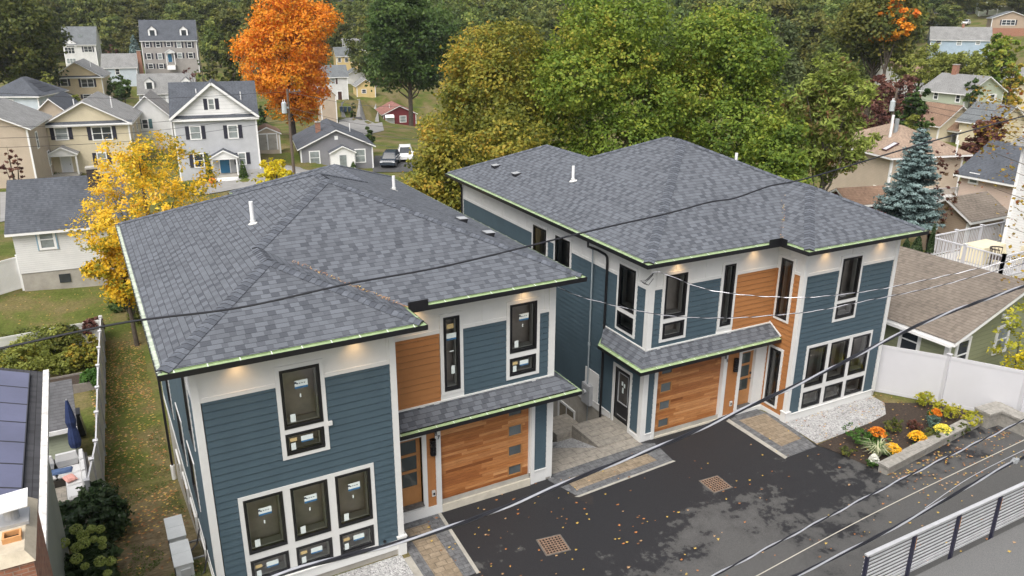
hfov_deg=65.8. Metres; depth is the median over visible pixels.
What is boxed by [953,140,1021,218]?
house
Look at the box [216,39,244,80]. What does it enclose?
oak tree
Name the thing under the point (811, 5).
woodland tree
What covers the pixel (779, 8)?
woodland tree
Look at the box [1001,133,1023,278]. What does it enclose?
house
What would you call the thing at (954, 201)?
tree
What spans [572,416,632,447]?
patio landing
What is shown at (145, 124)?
window
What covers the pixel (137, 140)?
overhead cable
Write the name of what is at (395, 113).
house
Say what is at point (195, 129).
window
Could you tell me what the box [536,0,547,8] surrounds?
woodland tree
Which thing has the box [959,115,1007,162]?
deciduous tree
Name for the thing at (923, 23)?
woodland tree
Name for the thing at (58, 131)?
window
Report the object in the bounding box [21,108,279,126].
overhead cable
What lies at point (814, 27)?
woodland tree
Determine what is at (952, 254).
raised deck
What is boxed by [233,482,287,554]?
window
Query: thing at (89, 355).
bush
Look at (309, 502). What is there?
window
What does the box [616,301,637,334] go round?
window
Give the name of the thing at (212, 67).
deciduous tree
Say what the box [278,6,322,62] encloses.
woodland tree
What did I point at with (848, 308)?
window
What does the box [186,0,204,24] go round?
woodland tree
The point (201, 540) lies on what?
basement window
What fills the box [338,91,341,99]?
door
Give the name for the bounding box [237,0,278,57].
woodland tree
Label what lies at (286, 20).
maple tree
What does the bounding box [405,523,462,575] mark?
path
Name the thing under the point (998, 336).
window
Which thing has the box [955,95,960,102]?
window
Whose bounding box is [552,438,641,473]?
patio
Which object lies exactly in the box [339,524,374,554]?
window
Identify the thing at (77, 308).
fallen leaves
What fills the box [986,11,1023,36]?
house
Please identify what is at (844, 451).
shrub
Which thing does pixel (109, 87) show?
shrub
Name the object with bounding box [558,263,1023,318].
overhead cable
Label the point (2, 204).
street
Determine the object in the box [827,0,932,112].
oak tree
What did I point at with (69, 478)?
throw pillow
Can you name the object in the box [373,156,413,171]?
driveway
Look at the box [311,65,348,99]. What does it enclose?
house
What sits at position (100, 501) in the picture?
shrub
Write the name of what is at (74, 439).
patio umbrella
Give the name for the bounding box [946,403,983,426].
shrub
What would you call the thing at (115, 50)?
bush
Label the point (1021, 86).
house
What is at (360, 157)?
window
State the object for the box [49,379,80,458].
garden shed
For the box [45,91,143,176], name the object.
house
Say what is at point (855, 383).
window
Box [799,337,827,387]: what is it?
window
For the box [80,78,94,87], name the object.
window
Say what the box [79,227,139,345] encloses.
birch tree
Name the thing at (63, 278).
basement window
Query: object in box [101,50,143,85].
house
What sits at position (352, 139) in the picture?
overhead cable
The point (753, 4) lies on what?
woodland tree
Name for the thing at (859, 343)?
window
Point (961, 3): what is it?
woodland tree
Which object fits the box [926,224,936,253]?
arborvitae
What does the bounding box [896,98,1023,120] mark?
overhead cable
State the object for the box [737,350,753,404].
entry door
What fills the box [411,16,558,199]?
maple tree
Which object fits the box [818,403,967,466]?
flower bed soil
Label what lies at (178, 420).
window
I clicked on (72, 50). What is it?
window
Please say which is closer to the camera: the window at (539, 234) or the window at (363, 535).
the window at (363, 535)
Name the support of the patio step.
on the ground at (74, 305)
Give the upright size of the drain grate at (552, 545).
0.017 m
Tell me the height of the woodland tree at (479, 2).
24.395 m
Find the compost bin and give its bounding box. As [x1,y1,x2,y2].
[75,407,85,436]
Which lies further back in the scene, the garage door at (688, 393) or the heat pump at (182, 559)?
the garage door at (688, 393)
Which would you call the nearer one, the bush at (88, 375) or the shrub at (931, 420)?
the shrub at (931, 420)
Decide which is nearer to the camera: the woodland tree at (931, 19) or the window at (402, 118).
the window at (402, 118)
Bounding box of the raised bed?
[50,372,95,393]
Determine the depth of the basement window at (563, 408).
30.55 m
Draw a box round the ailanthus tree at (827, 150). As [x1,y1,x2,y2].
[780,48,885,190]
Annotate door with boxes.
[61,156,72,171]
[168,54,171,61]
[220,160,229,172]
[258,134,267,149]
[268,134,277,149]
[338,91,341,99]
[339,155,346,165]
[386,118,393,122]
[400,438,421,506]
[440,408,528,498]
[614,367,629,425]
[654,357,721,431]
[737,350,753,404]
[951,132,956,141]
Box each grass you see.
[86,341,207,575]
[858,436,896,457]
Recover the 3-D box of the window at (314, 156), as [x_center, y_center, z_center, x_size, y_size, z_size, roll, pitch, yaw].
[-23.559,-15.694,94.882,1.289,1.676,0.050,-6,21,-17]
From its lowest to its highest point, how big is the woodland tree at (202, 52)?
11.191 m
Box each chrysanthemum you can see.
[865,453,878,468]
[867,426,890,442]
[884,442,901,455]
[907,430,927,443]
[927,408,941,416]
[932,423,955,441]
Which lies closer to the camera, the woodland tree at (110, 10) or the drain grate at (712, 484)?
the drain grate at (712, 484)
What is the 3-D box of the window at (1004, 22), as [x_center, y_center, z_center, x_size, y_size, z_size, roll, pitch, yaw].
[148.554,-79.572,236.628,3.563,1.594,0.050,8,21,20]
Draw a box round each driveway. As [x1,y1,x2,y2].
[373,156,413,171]
[422,414,1023,575]
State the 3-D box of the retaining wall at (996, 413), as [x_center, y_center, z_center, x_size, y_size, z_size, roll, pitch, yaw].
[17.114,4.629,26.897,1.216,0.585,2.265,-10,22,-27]
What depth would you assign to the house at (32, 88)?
108.92 m
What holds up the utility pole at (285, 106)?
on the ground at (74, 305)
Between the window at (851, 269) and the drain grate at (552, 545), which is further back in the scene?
the window at (851, 269)
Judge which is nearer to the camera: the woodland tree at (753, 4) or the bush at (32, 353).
the bush at (32, 353)
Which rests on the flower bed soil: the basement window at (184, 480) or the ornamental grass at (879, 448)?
the ornamental grass at (879, 448)
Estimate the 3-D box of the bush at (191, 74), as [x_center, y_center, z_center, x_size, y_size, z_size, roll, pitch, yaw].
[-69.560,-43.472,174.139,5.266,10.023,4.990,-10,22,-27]
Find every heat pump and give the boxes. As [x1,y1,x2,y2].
[164,513,203,561]
[169,538,207,575]
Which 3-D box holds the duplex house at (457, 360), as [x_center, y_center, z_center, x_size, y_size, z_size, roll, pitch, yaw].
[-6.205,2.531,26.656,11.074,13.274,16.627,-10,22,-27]
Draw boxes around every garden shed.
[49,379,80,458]
[257,123,280,153]
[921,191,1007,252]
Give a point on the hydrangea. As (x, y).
(90, 556)
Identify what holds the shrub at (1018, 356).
on the ground at (74, 305)
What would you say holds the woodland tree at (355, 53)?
on the ground at (74, 305)
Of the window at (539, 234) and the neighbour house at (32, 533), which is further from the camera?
the window at (539, 234)
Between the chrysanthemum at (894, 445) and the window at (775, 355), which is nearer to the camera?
the chrysanthemum at (894, 445)
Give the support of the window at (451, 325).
in the duplex house at (457, 360)
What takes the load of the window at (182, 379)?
in the duplex house at (457, 360)
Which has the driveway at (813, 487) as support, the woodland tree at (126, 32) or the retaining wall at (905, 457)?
the retaining wall at (905, 457)
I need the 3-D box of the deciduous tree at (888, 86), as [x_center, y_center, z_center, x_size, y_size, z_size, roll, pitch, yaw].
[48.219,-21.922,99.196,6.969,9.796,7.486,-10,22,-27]
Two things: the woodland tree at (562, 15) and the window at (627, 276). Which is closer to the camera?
the window at (627, 276)
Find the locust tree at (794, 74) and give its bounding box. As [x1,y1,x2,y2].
[746,13,806,112]
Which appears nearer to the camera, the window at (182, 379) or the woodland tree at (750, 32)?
the window at (182, 379)
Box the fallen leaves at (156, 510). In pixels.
[92,340,201,574]
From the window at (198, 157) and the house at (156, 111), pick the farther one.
the house at (156, 111)
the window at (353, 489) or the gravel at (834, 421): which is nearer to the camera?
the window at (353, 489)
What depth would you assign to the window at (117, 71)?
191.54 m
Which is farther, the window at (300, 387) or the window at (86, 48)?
the window at (86, 48)
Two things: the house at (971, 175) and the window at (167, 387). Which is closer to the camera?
the window at (167, 387)
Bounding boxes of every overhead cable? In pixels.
[0,115,1023,349]
[0,120,286,147]
[3,92,278,98]
[18,113,287,137]
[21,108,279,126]
[267,285,1023,575]
[289,92,424,107]
[291,120,416,150]
[292,108,408,128]
[293,114,413,139]
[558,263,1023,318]
[651,257,1023,297]
[711,419,1023,575]
[756,440,1023,575]
[791,456,1023,575]
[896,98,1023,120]
[897,103,1023,127]
[900,94,1018,112]
[925,450,1023,507]
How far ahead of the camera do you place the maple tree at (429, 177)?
45.30 m
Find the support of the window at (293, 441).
in the duplex house at (457, 360)
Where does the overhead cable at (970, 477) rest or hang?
attached to the cable clamp
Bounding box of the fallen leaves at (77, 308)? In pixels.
[3,294,140,338]
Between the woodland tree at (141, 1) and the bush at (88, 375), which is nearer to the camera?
the bush at (88, 375)
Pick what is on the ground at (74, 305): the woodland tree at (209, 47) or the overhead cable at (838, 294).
the woodland tree at (209, 47)
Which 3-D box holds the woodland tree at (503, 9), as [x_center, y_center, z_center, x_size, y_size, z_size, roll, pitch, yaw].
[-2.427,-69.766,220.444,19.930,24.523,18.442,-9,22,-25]
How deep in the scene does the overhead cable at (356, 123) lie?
83.86 m
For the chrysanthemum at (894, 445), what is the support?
on the flower bed soil
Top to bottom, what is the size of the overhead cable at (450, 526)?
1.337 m
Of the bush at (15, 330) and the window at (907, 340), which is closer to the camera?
the window at (907, 340)
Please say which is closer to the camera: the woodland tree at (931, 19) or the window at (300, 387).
the window at (300, 387)
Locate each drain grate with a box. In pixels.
[536,534,570,555]
[699,475,732,492]
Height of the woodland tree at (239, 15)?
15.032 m
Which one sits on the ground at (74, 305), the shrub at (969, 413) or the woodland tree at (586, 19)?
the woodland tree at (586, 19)
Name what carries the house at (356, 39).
on the ground at (74, 305)
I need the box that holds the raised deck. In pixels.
[925,219,1023,278]
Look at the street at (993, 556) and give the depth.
16.95 m
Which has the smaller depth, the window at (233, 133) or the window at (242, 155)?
the window at (233, 133)
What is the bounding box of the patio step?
[552,425,571,441]
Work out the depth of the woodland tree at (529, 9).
225.59 m
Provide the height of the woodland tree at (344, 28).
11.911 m
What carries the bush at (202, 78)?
on the ground at (74, 305)
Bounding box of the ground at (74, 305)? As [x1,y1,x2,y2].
[0,13,1023,575]
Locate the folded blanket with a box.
[51,466,72,475]
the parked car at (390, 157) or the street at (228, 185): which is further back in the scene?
the parked car at (390, 157)
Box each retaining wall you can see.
[878,415,983,474]
[974,401,1023,436]
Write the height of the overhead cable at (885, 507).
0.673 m
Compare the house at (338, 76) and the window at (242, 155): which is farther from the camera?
the house at (338, 76)
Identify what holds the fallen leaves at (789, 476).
on the driveway at (813, 487)
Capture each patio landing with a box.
[553,413,577,429]
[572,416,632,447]
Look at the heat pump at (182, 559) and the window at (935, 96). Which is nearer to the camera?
the heat pump at (182, 559)
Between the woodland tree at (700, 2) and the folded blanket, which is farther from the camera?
the woodland tree at (700, 2)
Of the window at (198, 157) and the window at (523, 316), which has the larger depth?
the window at (198, 157)
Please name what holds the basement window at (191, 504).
in the duplex house at (457, 360)
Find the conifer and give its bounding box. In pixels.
[129,35,142,54]
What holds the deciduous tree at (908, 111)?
on the ground at (74, 305)
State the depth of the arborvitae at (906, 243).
34.06 m
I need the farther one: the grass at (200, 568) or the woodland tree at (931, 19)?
the woodland tree at (931, 19)
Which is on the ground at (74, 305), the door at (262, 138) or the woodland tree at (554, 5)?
the woodland tree at (554, 5)
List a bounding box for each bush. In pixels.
[0,321,76,369]
[0,327,36,367]
[0,338,54,371]
[35,322,84,358]
[40,71,53,84]
[40,347,80,375]
[63,333,103,371]
[79,368,96,385]
[105,44,118,53]
[106,300,134,312]
[126,304,141,324]
[182,68,200,81]
[194,60,208,81]
[349,103,355,117]
[365,126,375,142]
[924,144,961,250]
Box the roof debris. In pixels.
[292,260,406,306]
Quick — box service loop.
[641,274,653,284]
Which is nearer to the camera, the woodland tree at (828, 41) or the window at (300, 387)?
the window at (300, 387)
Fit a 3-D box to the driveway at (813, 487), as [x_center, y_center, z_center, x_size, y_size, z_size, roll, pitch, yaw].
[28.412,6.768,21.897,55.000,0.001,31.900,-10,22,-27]
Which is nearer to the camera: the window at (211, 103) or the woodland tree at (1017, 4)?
the window at (211, 103)
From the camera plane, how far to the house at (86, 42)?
231.76 m
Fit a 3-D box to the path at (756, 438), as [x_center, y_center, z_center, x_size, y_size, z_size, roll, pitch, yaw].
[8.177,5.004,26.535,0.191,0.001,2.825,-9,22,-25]
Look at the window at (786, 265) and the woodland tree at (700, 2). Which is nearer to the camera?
the window at (786, 265)
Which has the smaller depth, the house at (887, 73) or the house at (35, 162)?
the house at (35, 162)
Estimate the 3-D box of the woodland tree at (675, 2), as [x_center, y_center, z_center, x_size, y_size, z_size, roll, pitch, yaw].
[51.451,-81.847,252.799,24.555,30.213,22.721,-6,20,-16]
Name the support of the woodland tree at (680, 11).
on the ground at (74, 305)
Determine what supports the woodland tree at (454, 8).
on the ground at (74, 305)
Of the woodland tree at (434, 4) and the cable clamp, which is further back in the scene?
the woodland tree at (434, 4)
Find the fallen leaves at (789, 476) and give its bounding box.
[415,394,1022,575]
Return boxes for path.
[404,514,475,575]
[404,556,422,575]
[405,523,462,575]
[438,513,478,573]
[548,443,671,495]
[566,454,655,489]
[575,460,674,496]
[727,419,786,458]
[730,409,815,456]
[739,413,800,445]
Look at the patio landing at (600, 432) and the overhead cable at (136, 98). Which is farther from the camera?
the overhead cable at (136, 98)
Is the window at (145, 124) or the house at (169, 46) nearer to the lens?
the window at (145, 124)
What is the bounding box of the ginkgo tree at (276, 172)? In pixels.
[251,157,293,183]
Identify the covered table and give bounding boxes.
[957,239,1005,264]
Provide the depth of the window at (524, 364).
22.50 m
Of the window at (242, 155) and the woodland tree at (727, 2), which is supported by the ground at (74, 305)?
the woodland tree at (727, 2)
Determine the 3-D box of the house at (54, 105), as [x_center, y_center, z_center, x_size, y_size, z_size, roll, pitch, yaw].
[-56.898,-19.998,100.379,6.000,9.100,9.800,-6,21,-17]
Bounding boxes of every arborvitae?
[205,155,213,181]
[239,161,248,178]
[902,238,909,247]
[910,236,922,251]
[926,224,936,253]
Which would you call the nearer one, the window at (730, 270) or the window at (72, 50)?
the window at (730, 270)
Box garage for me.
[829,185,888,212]
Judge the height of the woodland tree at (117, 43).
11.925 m
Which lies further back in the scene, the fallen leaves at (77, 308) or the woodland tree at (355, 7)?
the woodland tree at (355, 7)
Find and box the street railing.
[861,482,1023,575]
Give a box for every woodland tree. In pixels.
[39,0,65,30]
[44,23,64,67]
[53,0,88,25]
[64,0,111,51]
[92,0,131,45]
[99,15,123,52]
[103,29,121,53]
[111,17,142,56]
[114,0,146,44]
[132,1,143,21]
[133,0,147,12]
[140,0,170,19]
[144,0,151,12]
[158,1,199,38]
[167,0,190,18]
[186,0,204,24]
[186,0,223,40]
[198,16,236,67]
[198,32,214,64]
[205,4,242,61]
[209,0,236,31]
[231,0,243,20]
[231,0,288,63]
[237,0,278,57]
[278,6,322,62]
[312,0,334,13]
[319,11,341,55]
[332,20,356,46]
[333,2,353,32]
[334,0,353,21]
[341,10,386,82]
[351,0,368,20]
[354,4,367,26]
[364,0,376,14]
[390,0,436,47]
[431,0,448,5]
[440,3,460,39]
[442,29,481,104]
[444,0,461,10]
[447,0,486,32]
[452,0,491,18]
[456,9,495,52]
[480,0,515,23]
[480,0,539,47]
[499,16,551,93]
[509,0,538,9]
[511,6,535,20]
[531,5,568,68]
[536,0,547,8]
[539,0,577,22]
[555,6,573,58]
[563,0,601,61]
[600,0,632,28]
[624,0,677,82]
[662,6,686,62]
[665,0,690,69]
[677,0,717,63]
[678,0,721,19]
[686,0,744,76]
[730,0,771,75]
[735,16,787,68]
[738,0,803,44]
[786,0,820,17]
[786,0,834,47]
[791,9,835,72]
[801,0,867,64]
[805,20,869,93]
[817,0,843,18]
[843,2,880,75]
[913,12,929,47]
[923,0,945,8]
[923,7,936,31]
[932,4,969,26]
[941,0,977,10]
[964,1,976,13]
[974,0,1006,14]
[1005,0,1023,12]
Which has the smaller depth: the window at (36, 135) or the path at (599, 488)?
the path at (599, 488)
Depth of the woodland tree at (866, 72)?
203.75 m
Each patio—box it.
[55,455,90,528]
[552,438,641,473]
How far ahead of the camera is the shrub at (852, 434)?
26.11 m
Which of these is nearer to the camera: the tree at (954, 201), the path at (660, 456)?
the path at (660, 456)
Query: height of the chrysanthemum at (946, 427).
0.540 m
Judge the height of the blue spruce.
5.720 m
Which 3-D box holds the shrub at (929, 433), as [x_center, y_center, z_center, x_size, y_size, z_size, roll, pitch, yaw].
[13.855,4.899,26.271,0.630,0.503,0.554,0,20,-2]
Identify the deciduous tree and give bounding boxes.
[0,149,24,179]
[72,94,80,100]
[202,53,219,80]
[257,105,268,124]
[320,37,331,63]
[799,48,834,106]
[836,94,859,125]
[854,71,888,130]
[872,74,931,125]
[883,41,947,91]
[891,87,935,135]
[928,50,993,81]
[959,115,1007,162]
[962,76,983,107]
[1002,63,1023,104]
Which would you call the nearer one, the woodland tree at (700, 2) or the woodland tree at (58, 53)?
the woodland tree at (700, 2)
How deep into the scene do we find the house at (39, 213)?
44.90 m
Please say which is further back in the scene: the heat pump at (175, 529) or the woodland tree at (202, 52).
the woodland tree at (202, 52)
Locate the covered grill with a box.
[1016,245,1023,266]
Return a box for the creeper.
[80,316,105,334]
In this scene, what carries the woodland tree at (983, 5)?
on the ground at (74, 305)
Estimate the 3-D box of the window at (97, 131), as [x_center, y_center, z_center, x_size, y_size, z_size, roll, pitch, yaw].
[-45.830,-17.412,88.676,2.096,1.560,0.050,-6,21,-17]
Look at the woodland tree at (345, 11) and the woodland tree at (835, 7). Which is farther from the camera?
the woodland tree at (345, 11)
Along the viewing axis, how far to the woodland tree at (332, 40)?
267.86 m
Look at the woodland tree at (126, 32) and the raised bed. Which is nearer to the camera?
the raised bed
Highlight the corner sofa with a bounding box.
[49,448,88,502]
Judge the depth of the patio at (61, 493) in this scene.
27.79 m
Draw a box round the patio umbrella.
[65,399,80,453]
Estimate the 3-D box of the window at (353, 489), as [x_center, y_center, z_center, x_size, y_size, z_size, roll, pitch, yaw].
[-3.996,5.168,19.823,1.370,1.970,0.450,-10,22,-27]
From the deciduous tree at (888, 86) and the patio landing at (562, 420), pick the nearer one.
the patio landing at (562, 420)
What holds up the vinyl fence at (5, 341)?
on the ground at (74, 305)
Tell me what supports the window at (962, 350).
in the house at (967, 333)
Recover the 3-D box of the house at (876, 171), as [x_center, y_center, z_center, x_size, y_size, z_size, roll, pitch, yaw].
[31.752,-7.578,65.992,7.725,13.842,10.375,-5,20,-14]
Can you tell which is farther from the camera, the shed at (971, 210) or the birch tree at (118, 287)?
the shed at (971, 210)
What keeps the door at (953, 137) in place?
in the house at (947, 125)
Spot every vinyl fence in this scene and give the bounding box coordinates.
[0,255,24,294]
[0,320,99,353]
[83,315,106,522]
[874,345,1023,412]
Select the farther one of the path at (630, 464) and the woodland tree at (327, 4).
the woodland tree at (327, 4)
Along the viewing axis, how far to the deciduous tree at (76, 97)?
120.30 m
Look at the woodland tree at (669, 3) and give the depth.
215.13 m
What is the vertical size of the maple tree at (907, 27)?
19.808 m
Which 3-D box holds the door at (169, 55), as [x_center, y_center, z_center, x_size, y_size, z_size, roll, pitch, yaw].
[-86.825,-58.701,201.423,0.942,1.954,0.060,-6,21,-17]
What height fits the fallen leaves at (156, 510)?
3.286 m
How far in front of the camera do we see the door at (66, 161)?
88.54 m
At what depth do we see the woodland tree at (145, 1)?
328.75 m
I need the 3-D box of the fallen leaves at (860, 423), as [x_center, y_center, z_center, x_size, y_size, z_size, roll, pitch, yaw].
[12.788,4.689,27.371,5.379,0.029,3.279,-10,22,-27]
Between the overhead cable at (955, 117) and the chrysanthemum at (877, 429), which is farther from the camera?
the overhead cable at (955, 117)
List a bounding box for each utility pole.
[281,89,300,173]
[889,88,905,122]
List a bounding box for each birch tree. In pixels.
[59,129,221,272]
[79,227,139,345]
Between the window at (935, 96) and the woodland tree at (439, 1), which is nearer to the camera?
the window at (935, 96)
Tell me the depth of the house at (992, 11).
286.60 m
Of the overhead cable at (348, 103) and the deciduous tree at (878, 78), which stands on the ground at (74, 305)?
the deciduous tree at (878, 78)
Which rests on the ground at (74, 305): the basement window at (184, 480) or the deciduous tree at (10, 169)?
the deciduous tree at (10, 169)
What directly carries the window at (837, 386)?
in the duplex house at (821, 242)
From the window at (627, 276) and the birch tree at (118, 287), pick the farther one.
the birch tree at (118, 287)
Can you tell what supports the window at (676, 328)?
in the duplex house at (821, 242)
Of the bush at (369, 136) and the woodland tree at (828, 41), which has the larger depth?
the woodland tree at (828, 41)
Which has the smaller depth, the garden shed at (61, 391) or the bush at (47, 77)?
the garden shed at (61, 391)
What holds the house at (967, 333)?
on the ground at (74, 305)
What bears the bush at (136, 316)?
on the ground at (74, 305)
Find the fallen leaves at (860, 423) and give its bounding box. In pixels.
[796,396,946,459]
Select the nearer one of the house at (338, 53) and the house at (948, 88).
the house at (948, 88)
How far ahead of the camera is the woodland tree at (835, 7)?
198.99 m
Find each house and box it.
[0,76,68,109]
[0,98,54,187]
[0,368,69,575]
[4,165,132,290]
[37,91,78,119]
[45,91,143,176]
[56,58,112,99]
[61,26,101,66]
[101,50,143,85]
[115,164,586,575]
[133,89,174,149]
[136,73,196,102]
[138,20,200,73]
[168,78,261,180]
[292,118,375,167]
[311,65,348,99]
[318,87,337,122]
[332,40,359,70]
[340,38,365,50]
[347,68,364,83]
[352,77,376,97]
[375,101,416,126]
[445,136,928,441]
[825,115,972,199]
[874,61,929,85]
[883,246,1023,368]
[901,80,929,97]
[918,64,1007,108]
[920,101,966,143]
[926,23,992,66]
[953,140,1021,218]
[955,101,1023,144]
[975,0,1013,16]
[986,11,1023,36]
[1001,67,1023,112]
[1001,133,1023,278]
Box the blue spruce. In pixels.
[873,127,946,230]
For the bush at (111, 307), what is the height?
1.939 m
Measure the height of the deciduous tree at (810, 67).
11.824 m
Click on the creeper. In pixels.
(90, 321)
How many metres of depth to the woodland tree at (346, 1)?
317.16 m
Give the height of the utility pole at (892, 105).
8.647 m
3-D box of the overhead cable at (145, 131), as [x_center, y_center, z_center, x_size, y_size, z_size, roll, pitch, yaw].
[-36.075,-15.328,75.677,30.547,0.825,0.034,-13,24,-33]
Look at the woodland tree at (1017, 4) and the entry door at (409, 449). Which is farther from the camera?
the woodland tree at (1017, 4)
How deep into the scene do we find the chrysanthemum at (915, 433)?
25.99 m
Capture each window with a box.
[34,131,39,148]
[37,233,57,249]
[53,127,68,140]
[59,79,68,86]
[59,273,71,282]
[64,47,74,53]
[66,58,75,63]
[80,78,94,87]
[83,46,92,51]
[91,126,112,140]
[96,152,106,164]
[115,69,119,74]
[141,119,148,128]
[165,380,172,414]
[175,406,186,463]
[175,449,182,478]
[181,377,213,451]
[182,472,189,503]
[186,443,216,515]
[187,42,191,47]
[189,126,201,139]
[189,497,197,532]
[193,153,204,167]
[198,528,207,561]
[207,98,214,109]
[227,125,238,138]
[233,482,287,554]
[237,152,246,164]
[250,550,289,575]
[266,363,327,429]
[275,412,324,455]
[290,471,330,541]
[296,537,333,565]
[309,151,320,163]
[328,78,335,84]
[333,456,372,527]
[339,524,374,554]
[354,149,365,162]
[399,115,406,122]
[429,315,460,391]
[495,300,536,353]
[495,349,535,376]
[533,224,548,255]
[555,235,569,266]
[557,400,574,419]
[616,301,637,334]
[617,264,644,314]
[653,272,688,318]
[655,319,684,339]
[707,263,736,326]
[764,346,788,405]
[775,257,795,320]
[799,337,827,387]
[801,388,820,408]
[808,381,842,401]
[812,336,849,381]
[825,255,862,300]
[826,291,855,318]
[830,365,863,395]
[833,333,870,375]
[897,330,921,350]
[933,93,938,99]
[954,336,972,358]
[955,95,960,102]
[968,172,979,184]
[991,322,1011,355]
[1001,20,1015,24]
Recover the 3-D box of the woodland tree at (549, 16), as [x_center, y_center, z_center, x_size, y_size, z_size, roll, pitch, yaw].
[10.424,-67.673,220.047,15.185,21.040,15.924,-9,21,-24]
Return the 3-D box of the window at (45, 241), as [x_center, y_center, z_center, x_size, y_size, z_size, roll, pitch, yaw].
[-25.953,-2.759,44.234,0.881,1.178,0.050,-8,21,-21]
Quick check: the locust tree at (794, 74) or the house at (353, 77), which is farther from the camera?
the house at (353, 77)
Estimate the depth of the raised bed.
36.64 m
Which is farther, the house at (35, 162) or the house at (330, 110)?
the house at (330, 110)
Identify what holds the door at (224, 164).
in the house at (229, 149)
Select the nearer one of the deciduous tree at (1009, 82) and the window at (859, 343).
the window at (859, 343)
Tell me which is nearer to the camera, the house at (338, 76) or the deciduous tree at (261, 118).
the deciduous tree at (261, 118)
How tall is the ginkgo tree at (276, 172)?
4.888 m
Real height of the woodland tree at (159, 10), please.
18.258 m
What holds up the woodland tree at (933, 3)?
on the ground at (74, 305)
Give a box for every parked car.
[380,149,399,166]
[398,144,413,159]
[963,19,970,24]
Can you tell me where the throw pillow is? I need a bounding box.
[62,473,77,482]
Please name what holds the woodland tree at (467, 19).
on the ground at (74, 305)
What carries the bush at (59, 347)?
on the ground at (74, 305)
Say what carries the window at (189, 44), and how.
in the house at (169, 46)
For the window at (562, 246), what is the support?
in the duplex house at (821, 242)
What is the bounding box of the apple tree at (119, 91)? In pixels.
[113,74,131,102]
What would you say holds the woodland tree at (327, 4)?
on the ground at (74, 305)
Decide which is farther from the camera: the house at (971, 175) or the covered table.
the house at (971, 175)
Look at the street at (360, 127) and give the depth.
134.50 m
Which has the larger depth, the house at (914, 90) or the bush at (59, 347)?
the house at (914, 90)
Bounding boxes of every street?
[0,192,5,221]
[190,164,307,195]
[339,99,383,134]
[916,522,1023,575]
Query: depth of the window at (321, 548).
19.71 m
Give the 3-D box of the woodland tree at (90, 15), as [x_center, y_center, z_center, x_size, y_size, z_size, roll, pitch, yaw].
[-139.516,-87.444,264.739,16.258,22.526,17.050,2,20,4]
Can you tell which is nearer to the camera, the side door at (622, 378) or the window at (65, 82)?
the side door at (622, 378)
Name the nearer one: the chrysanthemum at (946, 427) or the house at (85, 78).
the chrysanthemum at (946, 427)
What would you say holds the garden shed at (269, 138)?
on the ground at (74, 305)
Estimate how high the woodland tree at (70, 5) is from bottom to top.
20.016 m
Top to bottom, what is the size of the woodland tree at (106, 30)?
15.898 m
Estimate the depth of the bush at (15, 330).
39.33 m
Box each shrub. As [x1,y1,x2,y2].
[58,478,134,553]
[106,76,126,101]
[839,445,857,456]
[841,422,876,445]
[882,417,903,432]
[904,113,920,130]
[906,419,923,429]
[914,391,937,407]
[922,427,940,437]
[926,415,942,430]
[932,399,959,418]
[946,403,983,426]
[958,422,971,434]
[987,298,1023,369]
[999,350,1023,369]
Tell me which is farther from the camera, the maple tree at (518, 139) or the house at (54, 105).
the house at (54, 105)
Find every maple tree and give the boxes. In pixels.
[224,0,344,135]
[399,108,488,211]
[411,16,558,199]
[460,100,565,194]
[525,0,696,156]
[627,2,805,169]
[738,107,821,186]
[866,0,921,118]
[966,71,1023,289]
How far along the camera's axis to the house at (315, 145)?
95.37 m
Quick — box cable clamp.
[1011,457,1019,463]
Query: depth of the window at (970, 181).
58.03 m
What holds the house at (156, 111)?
on the ground at (74, 305)
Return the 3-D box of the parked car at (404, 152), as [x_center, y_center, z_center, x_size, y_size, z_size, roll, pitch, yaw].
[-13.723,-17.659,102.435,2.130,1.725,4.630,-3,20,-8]
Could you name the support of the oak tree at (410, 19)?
on the ground at (74, 305)
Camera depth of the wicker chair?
36.01 m
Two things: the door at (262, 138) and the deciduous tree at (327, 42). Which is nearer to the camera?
the door at (262, 138)
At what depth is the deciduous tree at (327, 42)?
243.38 m
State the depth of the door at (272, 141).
94.45 m
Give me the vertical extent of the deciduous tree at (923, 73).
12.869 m
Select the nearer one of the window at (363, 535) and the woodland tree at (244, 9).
the window at (363, 535)
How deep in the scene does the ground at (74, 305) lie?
40.92 m
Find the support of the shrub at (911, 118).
on the ground at (74, 305)
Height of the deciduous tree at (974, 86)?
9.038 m
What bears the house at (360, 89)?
on the ground at (74, 305)
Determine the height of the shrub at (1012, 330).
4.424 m
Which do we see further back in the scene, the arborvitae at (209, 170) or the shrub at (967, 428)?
the arborvitae at (209, 170)
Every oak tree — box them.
[0,0,73,85]
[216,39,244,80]
[359,0,467,125]
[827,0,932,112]
[977,32,1023,102]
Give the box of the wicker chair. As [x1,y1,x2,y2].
[988,246,1002,266]
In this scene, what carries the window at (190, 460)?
in the duplex house at (457, 360)
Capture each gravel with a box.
[336,555,414,575]
[552,438,596,447]
[786,396,885,442]
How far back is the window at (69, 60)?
231.10 m
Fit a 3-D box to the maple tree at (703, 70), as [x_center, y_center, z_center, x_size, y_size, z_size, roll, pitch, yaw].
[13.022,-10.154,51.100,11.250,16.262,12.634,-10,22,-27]
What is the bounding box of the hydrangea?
[61,523,123,575]

